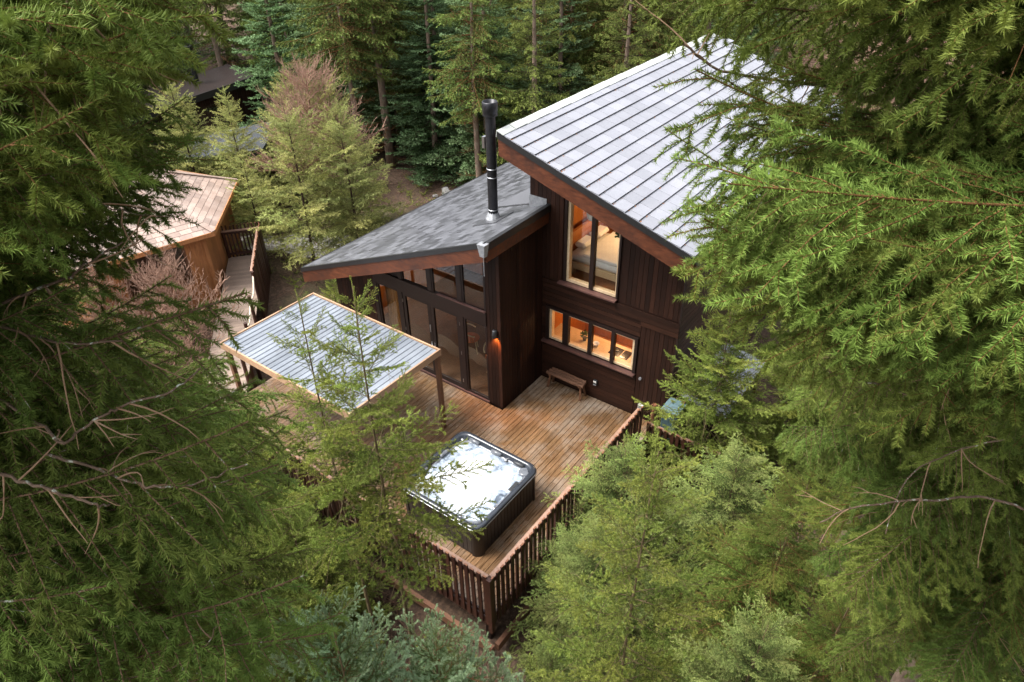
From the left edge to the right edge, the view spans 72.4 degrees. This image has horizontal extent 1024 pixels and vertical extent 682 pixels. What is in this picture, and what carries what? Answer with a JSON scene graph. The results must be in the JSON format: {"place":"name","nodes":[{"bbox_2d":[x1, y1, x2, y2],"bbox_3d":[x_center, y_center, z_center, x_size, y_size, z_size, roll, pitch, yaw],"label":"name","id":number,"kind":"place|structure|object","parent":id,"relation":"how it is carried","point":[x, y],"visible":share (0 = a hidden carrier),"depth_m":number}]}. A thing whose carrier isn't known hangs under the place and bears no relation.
{"place":"outdoors","nodes":[
{"label":"outdoors","id":0,"kind":"place"},
{"bbox_2d":[241,234,350,259],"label":"gravel path","id":1,"kind":"structure","parent":0,"point":[290,245],"depth_m":27.65},
{"bbox_2d":[34,0,1023,681],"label":"ground","id":2,"kind":"structure","parent":0,"point":[286,300],"depth_m":19.59},
{"bbox_2d":[55,258,147,372],"bbox_3d":[-11.995,-0.884,20.609,3.955,3.876,3.513,22,41,29],"label":"bare shrub","id":3,"kind":"object","parent":2,"relation":"on","point":[98,290],"visible":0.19,"depth_m":20.38},
{"bbox_2d":[0,0,237,417],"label":"spruce","id":4,"kind":"object","parent":2,"relation":"on","point":[70,70],"visible":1,"depth_m":1.80},
{"bbox_2d":[94,103,151,152],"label":"forest spruce","id":5,"kind":"object","parent":2,"relation":"on","point":[130,118],"visible":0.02,"depth_m":33.72},
{"bbox_2d":[28,170,241,333],"bbox_3d":[-13.470,-3.751,24.035,8.380,4.954,8.337,22,41,29],"label":"hexagonal hut","id":6,"kind":"object","parent":2,"relation":"on","point":[210,208],"visible":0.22,"depth_m":23.19},
{"bbox_2d":[118,245,194,302],"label":"window","id":7,"kind":"structure","parent":6,"relation":"in","point":[183,251],"depth_m":22.46},
{"bbox_2d":[130,40,188,117],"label":"forest tree","id":8,"kind":"object","parent":2,"relation":"on","point":[158,85],"visible":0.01,"depth_m":39.49},
{"bbox_2d":[112,297,225,369],"bbox_3d":[-9.869,0.237,19.709,3.448,3.260,3.626,22,41,29],"label":"bare shrub","id":9,"kind":"object","parent":2,"relation":"on","point":[183,337],"visible":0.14,"depth_m":19.90},
{"bbox_2d":[25,272,317,681],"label":"spruce","id":10,"kind":"object","parent":2,"relation":"on","point":[254,395],"visible":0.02,"depth_m":6.37},
{"bbox_2d":[0,237,349,681],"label":"spruce","id":11,"kind":"object","parent":2,"relation":"on","point":[96,492],"visible":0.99,"depth_m":2.52},
{"bbox_2d":[113,241,240,363],"bbox_3d":[-10.214,-1.062,21.008,3.422,3.823,3.809,22,41,29],"label":"bare shrub","id":12,"kind":"object","parent":2,"relation":"on","point":[159,276],"visible":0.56,"depth_m":20.76},
{"bbox_2d":[139,2,214,85],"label":"forest tree","id":13,"kind":"object","parent":2,"relation":"on","point":[185,69],"visible":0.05,"depth_m":41.61},
{"bbox_2d":[172,0,211,72],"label":"forest tree","id":14,"kind":"object","parent":2,"relation":"on","point":[186,27],"visible":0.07,"depth_m":42.55},
{"bbox_2d":[175,4,212,42],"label":"forest tree","id":15,"kind":"object","parent":2,"relation":"on","point":[191,28],"visible":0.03,"depth_m":49.92},
{"bbox_2d":[130,45,270,148],"bbox_3d":[-16.669,-12.758,37.109,6.600,5.290,4.640,-29,44,-34],"label":"cabin","id":16,"kind":"object","parent":2,"relation":"on","point":[215,80],"visible":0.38,"depth_m":36.42},
{"bbox_2d":[145,80,260,200],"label":"larch","id":17,"kind":"object","parent":2,"relation":"on","point":[200,149],"visible":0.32,"depth_m":27.49},
{"bbox_2d":[173,0,246,66],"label":"tall spruce","id":18,"kind":"object","parent":2,"relation":"on","point":[207,3],"visible":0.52,"depth_m":39.42},
{"bbox_2d":[189,1,253,67],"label":"forest tree","id":19,"kind":"object","parent":2,"relation":"on","point":[227,50],"visible":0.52,"depth_m":45.82},
{"bbox_2d":[171,122,278,207],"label":"shed","id":20,"kind":"structure","parent":2,"relation":"on","point":[262,145],"depth_m":30.14},
{"bbox_2d":[206,255,258,407],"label":"walkway","id":21,"kind":"structure","parent":2,"relation":"on","point":[238,274],"depth_m":22.43},
{"bbox_2d":[221,222,266,258],"bbox_3d":[-9.545,-3.478,24.982,0.924,1.493,1.094,22,41,29],"label":"walkway railing","id":22,"kind":"object","parent":21,"relation":"attached to","point":[234,231],"visible":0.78,"depth_m":24.83},
{"bbox_2d":[249,223,270,316],"bbox_3d":[-8.561,-2.224,24.054,2.625,2.483,2.236,22,41,29],"label":"walkway railing","id":23,"kind":"object","parent":21,"relation":"attached to","point":[260,266],"visible":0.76,"depth_m":23.71},
{"bbox_2d":[240,359,252,391],"bbox_3d":[-7.132,1.303,19.108,0.128,2.381,0.116,22,41,29],"label":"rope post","id":24,"kind":"object","parent":2,"relation":"on","point":[243,363],"visible":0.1,"depth_m":18.70},
{"bbox_2d":[198,86,296,231],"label":"larch","id":25,"kind":"object","parent":2,"relation":"on","point":[232,133],"visible":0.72,"depth_m":26.76},
{"bbox_2d":[247,295,257,323],"bbox_3d":[-7.815,-0.373,21.501,0.128,2.381,0.116,22,41,29],"label":"rope post","id":26,"kind":"object","parent":2,"relation":"on","point":[254,315],"visible":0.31,"depth_m":21.13},
{"bbox_2d":[243,322,262,380],"bbox_3d":[-7.473,0.465,20.304,0.128,2.381,0.116,22,41,29],"label":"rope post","id":27,"kind":"object","parent":2,"relation":"on","point":[259,375],"visible":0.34,"depth_m":20.58},
{"bbox_2d":[229,0,282,67],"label":"forest tree","id":28,"kind":"object","parent":2,"relation":"on","point":[241,29],"visible":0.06,"depth_m":45.26},
{"bbox_2d":[225,150,289,249],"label":"larch","id":29,"kind":"object","parent":2,"relation":"on","point":[247,207],"visible":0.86,"depth_m":25.48},
{"bbox_2d":[251,271,265,318],"bbox_3d":[-8.156,-1.211,22.697,0.128,2.381,0.116,22,41,29],"label":"rope post","id":30,"kind":"object","parent":2,"relation":"on","point":[258,294],"visible":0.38,"depth_m":22.44},
{"bbox_2d":[248,276,254,326],"bbox_3d":[-7.679,-0.752,20.435,3.347,0.331,2.871,22,41,29],"label":"rope handrail","id":31,"kind":"object","parent":30,"relation":"attached to","point":[251,298],"visible":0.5,"depth_m":21.42},
{"bbox_2d":[197,470,340,681],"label":"sapling","id":32,"kind":"object","parent":2,"relation":"on","point":[291,593],"visible":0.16,"depth_m":12.08},
{"bbox_2d":[228,0,314,95],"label":"forest tree","id":33,"kind":"object","parent":2,"relation":"on","point":[240,16],"visible":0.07,"depth_m":40.28},
{"bbox_2d":[213,593,339,681],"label":"sapling","id":34,"kind":"object","parent":2,"relation":"on","point":[292,673],"visible":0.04,"depth_m":7.28},
{"bbox_2d":[229,0,330,147],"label":"silver fir","id":35,"kind":"object","parent":2,"relation":"on","point":[270,11],"visible":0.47,"depth_m":34.81},
{"bbox_2d":[240,0,321,107],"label":"forest spruce","id":36,"kind":"object","parent":2,"relation":"on","point":[284,33],"visible":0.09,"depth_m":37.67},
{"bbox_2d":[243,0,322,77],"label":"forest tree","id":37,"kind":"object","parent":2,"relation":"on","point":[277,17],"visible":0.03,"depth_m":42.41},
{"bbox_2d":[206,404,363,616],"bbox_3d":[-5.160,3.549,13.798,4.362,5.669,4.118,22,41,29],"label":"sapling","id":38,"kind":"object","parent":2,"relation":"on","point":[264,454],"visible":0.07,"depth_m":13.52},
{"bbox_2d":[246,86,358,269],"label":"larch","id":39,"kind":"object","parent":2,"relation":"on","point":[308,211],"visible":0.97,"depth_m":24.17},
{"bbox_2d":[252,65,354,199],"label":"larch","id":40,"kind":"object","parent":2,"relation":"on","point":[277,95],"visible":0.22,"depth_m":29.37},
{"bbox_2d":[245,48,387,225],"bbox_3d":[-7.400,-7.106,26.355,5.085,7.232,5.453,22,41,29],"label":"bare tree","id":41,"kind":"object","parent":2,"relation":"on","point":[305,76],"visible":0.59,"depth_m":24.95},
{"bbox_2d":[248,483,387,681],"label":"sapling","id":42,"kind":"object","parent":2,"relation":"on","point":[288,539],"visible":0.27,"depth_m":13.09},
{"bbox_2d":[242,289,419,664],"bbox_3d":[-2.384,3.204,11.173,2.802,9.465,2.852,22,41,29],"label":"sapling","id":43,"kind":"object","parent":2,"relation":"on","point":[325,446],"visible":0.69,"depth_m":9.78},
{"bbox_2d":[321,279,340,303],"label":"sapling","id":44,"kind":"object","parent":2,"relation":"on","point":[334,284],"visible":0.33,"depth_m":22.44},
{"bbox_2d":[275,0,399,181],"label":"forest tree","id":45,"kind":"object","parent":2,"relation":"on","point":[345,47],"visible":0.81,"depth_m":28.81},
{"bbox_2d":[289,96,392,249],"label":"larch","id":46,"kind":"object","parent":2,"relation":"on","point":[372,221],"visible":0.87,"depth_m":24.69},
{"bbox_2d":[276,69,407,229],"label":"larch","id":47,"kind":"object","parent":2,"relation":"on","point":[378,165],"visible":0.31,"depth_m":26.47},
{"bbox_2d":[290,0,394,131],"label":"forest spruce","id":48,"kind":"object","parent":2,"relation":"on","point":[368,87],"visible":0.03,"depth_m":35.31},
{"bbox_2d":[284,554,401,659],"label":"sapling","id":49,"kind":"object","parent":2,"relation":"on","point":[360,603],"visible":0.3,"depth_m":13.94},
{"bbox_2d":[278,0,409,157],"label":"silver fir","id":50,"kind":"object","parent":2,"relation":"on","point":[369,113],"visible":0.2,"depth_m":32.87},
{"bbox_2d":[264,583,433,681],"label":"blue spruce","id":51,"kind":"object","parent":2,"relation":"on","point":[361,671],"visible":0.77,"depth_m":5.89},
{"bbox_2d":[308,4,397,111],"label":"forest tree","id":52,"kind":"object","parent":2,"relation":"on","point":[359,66],"depth_m":38.63},
{"bbox_2d":[306,0,424,167],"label":"tall spruce","id":53,"kind":"object","parent":2,"relation":"on","point":[385,31],"visible":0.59,"depth_m":30.64},
{"bbox_2d":[283,275,496,674],"bbox_3d":[-1.730,3.350,10.527,2.715,9.972,3.218,22,41,29],"label":"sapling","id":54,"kind":"object","parent":2,"relation":"on","point":[371,470],"visible":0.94,"depth_m":9.22},
{"bbox_2d":[352,1,445,149],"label":"forest tree","id":55,"kind":"object","parent":2,"relation":"on","point":[390,84],"visible":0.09,"depth_m":35.55},
{"bbox_2d":[371,0,458,113],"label":"forest tree","id":56,"kind":"object","parent":2,"relation":"on","point":[403,55],"visible":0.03,"depth_m":36.83},
{"bbox_2d":[377,0,467,152],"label":"forest spruce","id":57,"kind":"object","parent":2,"relation":"on","point":[403,47],"visible":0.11,"depth_m":34.10},
{"bbox_2d":[372,0,483,186],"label":"silver fir","id":58,"kind":"object","parent":2,"relation":"on","point":[423,175],"visible":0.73,"depth_m":30.82},
{"bbox_2d":[380,0,489,171],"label":"silver fir","id":59,"kind":"object","parent":2,"relation":"on","point":[396,87],"visible":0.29,"depth_m":32.25},
{"bbox_2d":[235,371,648,654],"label":"deck","id":60,"kind":"structure","parent":2,"relation":"on","point":[539,409],"depth_m":17.37},
{"bbox_2d":[220,292,446,488],"bbox_3d":[-4.250,1.088,17.032,4.420,2.431,2.840,22,41,29],"label":"canopy","id":61,"kind":"object","parent":60,"relation":"on","point":[260,348],"visible":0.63,"depth_m":16.34},
{"bbox_2d":[250,432,490,624],"bbox_3d":[-3.183,3.624,14.566,6.939,1.503,0.172,22,41,29],"label":"deck railing","id":62,"kind":"object","parent":60,"relation":"on","point":[468,568],"visible":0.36,"depth_m":13.39},
{"bbox_2d":[301,387,617,562],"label":"deck litter","id":63,"kind":"object","parent":60,"relation":"on","point":[506,432],"visible":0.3,"depth_m":17.35},
{"bbox_2d":[404,431,536,556],"bbox_3d":[-0.897,3.240,15.219,2.192,0.905,2.192,22,41,29],"label":"hot tub","id":64,"kind":"object","parent":60,"relation":"on","point":[507,484],"visible":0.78,"depth_m":14.88},
{"bbox_2d":[486,577,494,633],"bbox_3d":[-0.390,4.872,12.854,0.090,1.590,0.090,22,41,29],"label":"corner post","id":65,"kind":"object","parent":60,"relation":"on","point":[490,603],"visible":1,"depth_m":12.78},
{"bbox_2d":[487,406,643,624],"bbox_3d":[1.285,3.436,14.711,0.173,1.503,5.746,22,41,29],"label":"deck railing","id":66,"kind":"object","parent":60,"relation":"attached to","point":[552,515],"visible":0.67,"depth_m":13.72},
{"bbox_2d":[546,367,586,400],"bbox_3d":[1.447,1.119,18.489,1.132,0.500,0.331,22,41,29],"label":"log bench","id":67,"kind":"object","parent":60,"relation":"on","point":[579,383],"visible":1,"depth_m":18.34},
{"bbox_2d":[622,456,677,511],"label":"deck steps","id":68,"kind":"structure","parent":60,"relation":"attached to","point":[646,482],"depth_m":16.58},
{"bbox_2d":[380,603,524,681],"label":"blue spruce","id":69,"kind":"object","parent":2,"relation":"on","point":[451,668],"visible":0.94,"depth_m":6.31},
{"bbox_2d":[422,0,528,176],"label":"forest tree","id":70,"kind":"object","parent":2,"relation":"on","point":[475,105],"visible":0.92,"depth_m":26.49},
{"bbox_2d":[425,0,531,186],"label":"silver fir","id":71,"kind":"object","parent":2,"relation":"on","point":[461,137],"visible":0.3,"depth_m":29.77},
{"bbox_2d":[438,0,540,167],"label":"forest spruce","id":72,"kind":"object","parent":2,"relation":"on","point":[515,62],"visible":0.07,"depth_m":31.20},
{"bbox_2d":[456,0,528,145],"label":"forest tree","id":73,"kind":"object","parent":2,"relation":"on","point":[500,37],"visible":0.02,"depth_m":33.28},
{"bbox_2d":[493,0,539,118],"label":"forest tree","id":74,"kind":"object","parent":2,"relation":"on","point":[512,25],"visible":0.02,"depth_m":36.56},
{"bbox_2d":[478,0,576,165],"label":"forest tree","id":75,"kind":"object","parent":2,"relation":"on","point":[533,94],"visible":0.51,"depth_m":25.69},
{"bbox_2d":[511,0,577,112],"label":"forest tree","id":76,"kind":"object","parent":2,"relation":"on","point":[520,18],"visible":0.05,"depth_m":34.17},
{"bbox_2d":[510,0,605,113],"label":"silver fir","id":77,"kind":"object","parent":2,"relation":"on","point":[561,49],"visible":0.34,"depth_m":27.55},
{"bbox_2d":[494,0,625,94],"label":"tall spruce","id":78,"kind":"object","parent":2,"relation":"on","point":[583,6],"visible":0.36,"depth_m":28.12},
{"bbox_2d":[516,2,613,116],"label":"forest spruce","id":79,"kind":"object","parent":2,"relation":"on","point":[565,8],"depth_m":31.41},
{"bbox_2d":[301,33,843,444],"bbox_3d":[2.362,-3.979,20.769,10.690,8.596,13.576,22,41,29],"label":"timber cabin","id":80,"kind":"object","parent":2,"relation":"on","point":[488,252],"visible":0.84,"depth_m":16.97},
{"bbox_2d":[385,287,401,331],"bbox_3d":[-3.156,-0.675,19.511,1.000,2.383,0.068,22,41,29],"label":"curtain","id":81,"kind":"object","parent":80,"relation":"hanging from","point":[393,306],"visible":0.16,"depth_m":19.46},
{"bbox_2d":[402,292,435,374],"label":"glazed door","id":82,"kind":"structure","parent":80,"relation":"in","point":[432,370],"depth_m":18.58},
{"bbox_2d":[430,265,457,300],"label":"clerestory window","id":83,"kind":"structure","parent":80,"relation":"in","point":[431,269],"depth_m":17.24},
{"bbox_2d":[430,304,463,387],"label":"glazed door","id":84,"kind":"structure","parent":80,"relation":"in","point":[433,316],"depth_m":18.21},
{"bbox_2d":[460,262,485,311],"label":"clerestory window","id":85,"kind":"structure","parent":80,"relation":"in","point":[461,266],"depth_m":16.58},
{"bbox_2d":[467,323,479,354],"bbox_3d":[-1.203,-0.081,19.991,0.578,0.882,0.610,-1,35,1],"label":"wicker chair","id":86,"kind":"object","parent":80,"relation":"on","point":[473,337],"visible":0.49,"depth_m":19.97},
{"bbox_2d":[541,304,638,377],"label":"window","id":87,"kind":"structure","parent":80,"relation":"in","point":[549,331],"depth_m":17.58},
{"bbox_2d":[557,199,622,302],"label":"window","id":88,"kind":"structure","parent":80,"relation":"in","point":[569,214],"depth_m":16.41},
{"bbox_2d":[554,323,631,363],"bbox_3d":[2.526,0.736,18.382,3.400,1.240,0.700,22,41,29],"label":"kitchen counter","id":89,"kind":"object","parent":80,"relation":"in","point":[603,346],"visible":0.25,"depth_m":18.34},
{"bbox_2d":[580,331,587,340],"bbox_3d":[1.912,-0.132,18.304,0.288,0.285,0.331,22,41,29],"label":"counter plant","id":90,"kind":"object","parent":89,"relation":"on","point":[583,333],"visible":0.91,"depth_m":18.29},
{"bbox_2d":[608,347,631,359],"bbox_3d":[2.773,0.292,17.898,0.540,0.034,0.340,22,41,29],"label":"hob","id":91,"kind":"object","parent":89,"relation":"on","point":[626,354],"visible":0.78,"depth_m":17.87},
{"bbox_2d":[572,220,618,281],"bbox_3d":[2.651,-2.230,17.708,2.100,1.050,1.610,22,41,29],"label":"bed","id":92,"kind":"object","parent":80,"relation":"in","point":[607,254],"visible":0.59,"depth_m":17.58},
{"bbox_2d":[511,53,809,244],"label":"roof litter","id":93,"kind":"object","parent":80,"relation":"on","point":[631,174],"visible":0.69,"depth_m":15.11},
{"bbox_2d":[506,512,642,675],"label":"hemlock","id":94,"kind":"object","parent":2,"relation":"on","point":[541,573],"visible":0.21,"depth_m":13.35},
{"bbox_2d":[555,5,597,94],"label":"forest tree","id":95,"kind":"object","parent":2,"relation":"on","point":[581,38],"depth_m":36.69},
{"bbox_2d":[501,513,682,681],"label":"hemlock","id":96,"kind":"object","parent":2,"relation":"on","point":[538,651],"visible":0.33,"depth_m":10.86},
{"bbox_2d":[239,148,958,681],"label":"undergrowth","id":97,"kind":"object","parent":2,"relation":"on","point":[425,202],"visible":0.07,"depth_m":23.37},
{"bbox_2d":[533,432,689,630],"bbox_3d":[2.021,3.711,13.714,3.456,4.161,3.628,22,41,29],"label":"hemlock","id":98,"kind":"object","parent":2,"relation":"on","point":[609,491],"visible":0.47,"depth_m":13.45},
{"bbox_2d":[241,2,997,681],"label":"fallen twigs","id":99,"kind":"object","parent":2,"relation":"on","point":[805,60],"visible":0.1,"depth_m":25.31},
{"bbox_2d":[563,0,679,84],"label":"forest tree","id":100,"kind":"object","parent":2,"relation":"on","point":[605,31],"visible":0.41,"depth_m":27.50},
{"bbox_2d":[579,9,666,88],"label":"forest tree","id":101,"kind":"object","parent":2,"relation":"on","point":[609,60],"depth_m":33.94},
{"bbox_2d":[586,0,660,86],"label":"forest tree","id":102,"kind":"object","parent":2,"relation":"on","point":[625,65],"visible":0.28,"depth_m":25.07},
{"bbox_2d":[522,418,728,681],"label":"sapling","id":103,"kind":"object","parent":2,"relation":"on","point":[660,665],"visible":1,"depth_m":6.78},
{"bbox_2d":[568,0,685,79],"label":"tall spruce","id":104,"kind":"object","parent":2,"relation":"on","point":[657,37],"visible":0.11,"depth_m":29.12},
{"bbox_2d":[650,403,658,422],"bbox_3d":[3.411,2.211,17.158,0.222,1.817,0.278,22,41,29],"label":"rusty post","id":105,"kind":"object","parent":2,"relation":"on","point":[654,410],"visible":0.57,"depth_m":16.76},
{"bbox_2d":[595,0,716,63],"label":"tall spruce","id":106,"kind":"object","parent":2,"relation":"on","point":[676,11],"visible":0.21,"depth_m":29.27},
{"bbox_2d":[638,0,697,62],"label":"forest tree","id":107,"kind":"object","parent":2,"relation":"on","point":[671,20],"visible":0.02,"depth_m":34.13},
{"bbox_2d":[660,397,685,469],"bbox_3d":[3.826,2.350,17.023,0.440,2.030,0.520,22,41,29],"label":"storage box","id":108,"kind":"object","parent":2,"relation":"on","point":[671,405],"visible":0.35,"depth_m":16.48},
{"bbox_2d":[643,422,720,494],"bbox_3d":[3.934,2.901,16.532,1.780,1.793,0.174,22,41,29],"label":"step railing","id":109,"kind":"object","parent":2,"relation":"on","point":[677,439],"visible":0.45,"depth_m":16.23},
{"bbox_2d":[648,0,760,49],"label":"forest tree","id":110,"kind":"object","parent":2,"relation":"on","point":[709,24],"visible":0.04,"depth_m":31.79},
{"bbox_2d":[623,308,799,521],"bbox_3d":[4.812,1.497,16.110,4.639,5.408,4.439,22,41,29],"label":"sapling","id":111,"kind":"object","parent":2,"relation":"on","point":[726,367],"visible":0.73,"depth_m":15.56},
{"bbox_2d":[675,342,764,471],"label":"log store","id":112,"kind":"structure","parent":2,"relation":"on","point":[752,370],"depth_m":16.79},
{"bbox_2d":[632,431,816,648],"bbox_3d":[4.251,3.761,14.017,3.864,4.326,3.699,22,41,29],"label":"hemlock","id":113,"kind":"object","parent":2,"relation":"on","point":[718,511],"visible":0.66,"depth_m":13.58},
{"bbox_2d":[691,3,779,44],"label":"forest tree","id":114,"kind":"object","parent":2,"relation":"on","point":[735,31],"visible":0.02,"depth_m":36.98},
{"bbox_2d":[667,589,815,681],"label":"hemlock","id":115,"kind":"object","parent":2,"relation":"on","point":[749,667],"visible":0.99,"depth_m":5.86},
{"bbox_2d":[711,0,796,63],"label":"forest tree","id":116,"kind":"object","parent":2,"relation":"on","point":[749,37],"visible":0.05,"depth_m":34.82},
{"bbox_2d":[661,461,861,681],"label":"sapling","id":117,"kind":"object","parent":2,"relation":"on","point":[780,580],"visible":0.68,"depth_m":11.27},
{"bbox_2d":[753,0,803,49],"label":"forest tree","id":118,"kind":"object","parent":2,"relation":"on","point":[787,22],"visible":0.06,"depth_m":41.67},
{"bbox_2d":[676,580,908,681],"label":"sapling","id":119,"kind":"object","parent":2,"relation":"on","point":[806,667],"visible":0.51,"depth_m":7.97},
{"bbox_2d":[731,324,859,502],"bbox_3d":[7.190,0.958,16.531,3.967,5.474,4.392,22,41,29],"label":"sapling","id":120,"kind":"object","parent":2,"relation":"on","point":[779,419],"visible":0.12,"depth_m":16.74},
{"bbox_2d":[632,0,1023,483],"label":"spruce","id":121,"kind":"object","parent":2,"relation":"on","point":[893,250],"visible":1,"depth_m":2.51},
{"bbox_2d":[765,74,1022,595],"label":"spruce","id":122,"kind":"object","parent":2,"relation":"on","point":[798,399],"visible":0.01,"depth_m":9.10},
{"bbox_2d":[771,317,1023,681],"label":"spruce","id":123,"kind":"object","parent":2,"relation":"on","point":[934,546],"visible":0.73,"depth_m":4.91},
{"bbox_2d":[887,615,1023,681],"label":"forest spruce","id":124,"kind":"object","parent":2,"relation":"on","point":[1021,664],"visible":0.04,"depth_m":11.53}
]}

